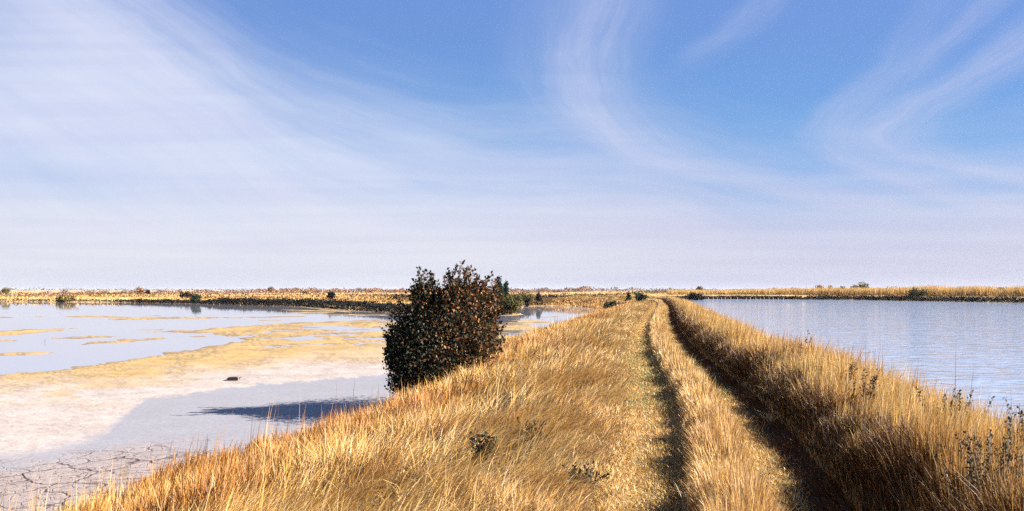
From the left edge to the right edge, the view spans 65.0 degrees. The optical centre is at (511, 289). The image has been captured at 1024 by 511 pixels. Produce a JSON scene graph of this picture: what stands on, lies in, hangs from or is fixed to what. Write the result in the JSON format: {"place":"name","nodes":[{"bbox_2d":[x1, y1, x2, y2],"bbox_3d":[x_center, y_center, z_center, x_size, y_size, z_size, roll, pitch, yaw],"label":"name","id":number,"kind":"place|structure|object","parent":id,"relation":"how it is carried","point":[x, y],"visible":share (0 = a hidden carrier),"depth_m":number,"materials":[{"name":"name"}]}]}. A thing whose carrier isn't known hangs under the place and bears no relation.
{"place":"outdoors","nodes":[
{"label":"outdoors","id":0,"kind":"place"},
{"bbox_2d":[0,307,587,510],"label":"mudflat","id":1,"kind":"structure","parent":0,"point":[76,421],"depth_m":23.82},
{"bbox_2d":[223,376,241,380],"bbox_3d":[-10.122,3.205,29.138,0.678,0.151,0.240,0,0,0],"label":"driftwood","id":2,"kind":"object","parent":1,"relation":"on","point":[234,378],"visible":1,"depth_m":29.02,"materials":[{"name":"brown wood"}]},
{"bbox_2d":[494,276,506,305],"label":"conifer","id":3,"kind":"object","parent":1,"relation":"on","point":[501,286],"visible":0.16,"depth_m":117.80,"materials":[{"name":"green plant"}]},
{"bbox_2d":[503,279,509,298],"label":"conifer","id":4,"kind":"object","parent":1,"relation":"on","point":[506,288],"visible":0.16,"depth_m":119.81,"materials":[{"name":"green plant"}]},
{"bbox_2d":[0,302,596,374],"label":"water","id":5,"kind":"structure","parent":0,"point":[67,353],"depth_m":74.69,"materials":[{"name":"grey liquid"}]},
{"bbox_2d":[116,297,887,510],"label":"dike","id":6,"kind":"structure","parent":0,"point":[544,299],"depth_m":8.59,"materials":[{"name":"plant"}]},
{"bbox_2d":[379,260,507,395],"bbox_3d":[-1.898,1.077,22.235,3.591,3.835,6.112,0,0,0],"label":"leafy bush","id":7,"kind":"object","parent":6,"relation":"on","point":[472,306],"visible":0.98,"depth_m":21.51,"materials":[{"name":"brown plant"}]},
{"bbox_2d":[468,430,498,464],"bbox_3d":[-0.302,1.669,8.441,0.325,0.406,0.363,0,0,0],"label":"weed clump","id":8,"kind":"object","parent":6,"relation":"on","point":[480,441],"visible":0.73,"depth_m":8.38,"materials":[{"name":"brown plant"}]},
{"bbox_2d":[0,294,1023,510],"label":"dry grass","id":9,"kind":"structure","parent":6,"relation":"on","point":[890,447],"depth_m":9.18,"materials":[{"name":"yellow plant"}]},
{"bbox_2d":[509,292,535,300],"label":"thicket","id":10,"kind":"object","parent":6,"relation":"on","point":[529,296],"visible":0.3,"depth_m":175.28,"materials":[{"name":"green plant"}]},
{"bbox_2d":[514,417,546,443],"bbox_3d":[0.216,1.700,9.576,0.427,0.386,0.334,0,0,11],"label":"weed clump","id":11,"kind":"object","parent":6,"relation":"on","point":[534,421],"visible":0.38,"depth_m":9.56,"materials":[{"name":"brown plant"}]},
{"bbox_2d":[562,460,609,488],"bbox_3d":[0.627,1.716,7.337,0.463,0.306,0.377,0,0,-30],"label":"weed clump","id":12,"kind":"object","parent":6,"relation":"on","point":[588,474],"visible":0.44,"depth_m":7.30,"materials":[{"name":"brown plant"}]},
{"bbox_2d":[603,300,625,308],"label":"spreading shrub","id":13,"kind":"object","parent":6,"relation":"on","point":[607,304],"visible":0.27,"depth_m":121.71,"materials":[{"name":"green plant"}]},
{"bbox_2d":[625,291,631,301],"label":"pointed bush","id":14,"kind":"object","parent":6,"relation":"on","point":[628,296],"visible":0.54,"depth_m":139.79,"materials":[{"name":"green plant"}]},
{"bbox_2d":[634,291,648,300],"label":"round bush","id":15,"kind":"object","parent":6,"relation":"on","point":[641,296],"visible":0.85,"depth_m":121.55,"materials":[{"name":"green plant"}]},
{"bbox_2d":[670,480,703,509],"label":"grass tuft","id":16,"kind":"object","parent":6,"relation":"on","point":[687,494],"visible":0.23,"depth_m":6.69,"materials":[{"name":"beige plant"}]},
{"bbox_2d":[762,382,778,394],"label":"grass tuft","id":17,"kind":"object","parent":6,"relation":"on","point":[770,389],"visible":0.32,"depth_m":12.84,"materials":[{"name":"brown plant"}]},
{"bbox_2d":[759,411,782,423],"bbox_3d":[3.641,1.775,11.183,0.601,0.238,0.570,0,0,29],"label":"grass tuft","id":18,"kind":"object","parent":6,"relation":"on","point":[770,419],"visible":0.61,"depth_m":11.25,"materials":[{"name":"brown plant"}]},
{"bbox_2d":[798,329,811,357],"bbox_3d":[5.605,1.224,15.469,0.312,1.028,0.206,0,0,-21],"label":"dried weed","id":19,"kind":"object","parent":6,"relation":"on","point":[801,344],"visible":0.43,"depth_m":15.44,"materials":[{"name":"brown plant"}]},
{"bbox_2d":[844,359,856,382],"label":"dried weed","id":20,"kind":"object","parent":6,"relation":"on","point":[854,366],"visible":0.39,"depth_m":11.25,"materials":[{"name":"brown plant"}]},
{"bbox_2d":[850,367,879,406],"bbox_3d":[4.295,1.327,9.784,0.409,0.815,0.269,0,0,-33],"label":"dried weed","id":21,"kind":"object","parent":6,"relation":"on","point":[872,386],"visible":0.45,"depth_m":9.77,"materials":[{"name":"brown plant"}]},
{"bbox_2d":[913,385,994,427],"bbox_3d":[4.376,1.368,7.987,0.398,0.816,0.626,0,0,-32],"label":"green weed","id":22,"kind":"object","parent":6,"relation":"on","point":[956,398],"visible":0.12,"depth_m":7.98,"materials":[{"name":"green plant"}]},
{"bbox_2d":[940,429,1023,505],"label":"weed","id":23,"kind":"object","parent":6,"relation":"on","point":[984,473],"visible":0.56,"depth_m":5.35,"materials":[{"name":"brown plant"}]},
{"bbox_2d":[1002,397,1023,455],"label":"green weed","id":24,"kind":"object","parent":6,"relation":"on","point":[1021,421],"visible":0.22,"depth_m":6.39,"materials":[{"name":"green plant"}]},
{"bbox_2d":[0,284,1023,315],"bbox_3d":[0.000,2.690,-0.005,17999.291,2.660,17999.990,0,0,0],"label":"ground","id":25,"kind":"structure","parent":0,"point":[803,296],"depth_m":270.07,"materials":[{"name":"plant"}]},
{"bbox_2d":[0,287,11,294],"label":"grey tree","id":26,"kind":"object","parent":25,"relation":"on","point":[5,291],"visible":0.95,"depth_m":329.06,"materials":[{"name":"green plant"}]},
{"bbox_2d":[53,294,78,301],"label":"shore bush","id":27,"kind":"object","parent":25,"relation":"on","point":[62,298],"visible":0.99,"depth_m":220.48,"materials":[{"name":"yellow plant"}]},
{"bbox_2d":[134,286,144,294],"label":"bare tree","id":28,"kind":"object","parent":25,"relation":"on","point":[139,289],"visible":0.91,"depth_m":429.92,"materials":[{"name":"brown plant"}]},
{"bbox_2d":[179,291,192,297],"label":"field bush","id":29,"kind":"object","parent":25,"relation":"on","point":[181,295],"visible":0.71,"depth_m":260.86,"materials":[{"name":"green plant"}]},
{"bbox_2d":[190,293,201,303],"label":"shore bush","id":30,"kind":"object","parent":25,"relation":"on","point":[195,298],"visible":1,"depth_m":189.37,"materials":[{"name":"green plant"}]},
{"bbox_2d":[267,287,274,292],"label":"bare tree","id":31,"kind":"object","parent":25,"relation":"on","point":[271,289],"visible":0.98,"depth_m":518.88,"materials":[{"name":"brown plant"}]},
{"bbox_2d":[326,290,335,299],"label":"field bush","id":32,"kind":"object","parent":25,"relation":"on","point":[331,295],"visible":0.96,"depth_m":191.79,"materials":[{"name":"green plant"}]},
{"bbox_2d":[0,286,1003,295],"bbox_3d":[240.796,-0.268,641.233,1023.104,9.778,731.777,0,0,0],"label":"scrub woods","id":33,"kind":"object","parent":25,"relation":"on","point":[379,290],"visible":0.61,"depth_m":688.10,"materials":[{"name":"plant"}]},
{"bbox_2d":[0,286,1011,290],"bbox_3d":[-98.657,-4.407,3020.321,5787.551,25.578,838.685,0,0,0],"label":"woods","id":34,"kind":"object","parent":25,"relation":"on","point":[16,289],"visible":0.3,"depth_m":2959.93,"materials":[{"name":"green plant"}]},
{"bbox_2d":[0,290,1023,314],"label":"shrubbery","id":35,"kind":"object","parent":25,"relation":"on","point":[364,305],"visible":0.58,"depth_m":212.59,"materials":[{"name":"plant"}]},
{"bbox_2d":[500,295,524,314],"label":"water shrub","id":36,"kind":"object","parent":25,"relation":"on","point":[515,302],"visible":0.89,"depth_m":105.48,"materials":[{"name":"green plant"}]},
{"bbox_2d":[523,298,530,306],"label":"shrub","id":37,"kind":"object","parent":25,"relation":"on","point":[527,301],"visible":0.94,"depth_m":151.78,"materials":[{"name":"green plant"}]},
{"bbox_2d":[534,292,542,304],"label":"narrow bush","id":38,"kind":"object","parent":25,"relation":"on","point":[538,297],"visible":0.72,"depth_m":167.78,"materials":[{"name":"green plant"}]},
{"bbox_2d":[685,292,704,299],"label":"dark shrub","id":39,"kind":"object","parent":25,"relation":"on","point":[694,296],"visible":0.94,"depth_m":261.36,"materials":[{"name":"green plant"}]},
{"bbox_2d":[858,282,869,288],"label":"bank bush","id":40,"kind":"object","parent":25,"relation":"on","point":[864,285],"visible":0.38,"depth_m":294.77,"materials":[{"name":"green plant"}]},
{"bbox_2d":[908,287,927,295],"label":"bank bush","id":41,"kind":"object","parent":25,"relation":"on","point":[914,291],"visible":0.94,"depth_m":245.19,"materials":[{"name":"green plant"}]},
{"bbox_2d":[0,0,1023,289],"label":"sky","id":42,"kind":"structure","parent":0,"point":[146,144],"materials":[{"name":"blue"}]},
{"bbox_2d":[588,300,831,510],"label":"path","id":43,"kind":"structure","parent":0,"point":[661,483],"depth_m":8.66,"materials":[{"name":"yellow plant"}]},
{"bbox_2d":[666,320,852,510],"bbox_3d":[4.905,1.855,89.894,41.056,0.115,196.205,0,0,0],"label":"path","id":44,"kind":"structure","parent":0,"point":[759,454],"depth_m":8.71,"materials":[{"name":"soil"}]},
{"bbox_2d":[685,299,1023,431],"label":"water","id":45,"kind":"structure","parent":0,"point":[984,341],"depth_m":60.96,"materials":[{"name":"blue liquid"}]}
]}

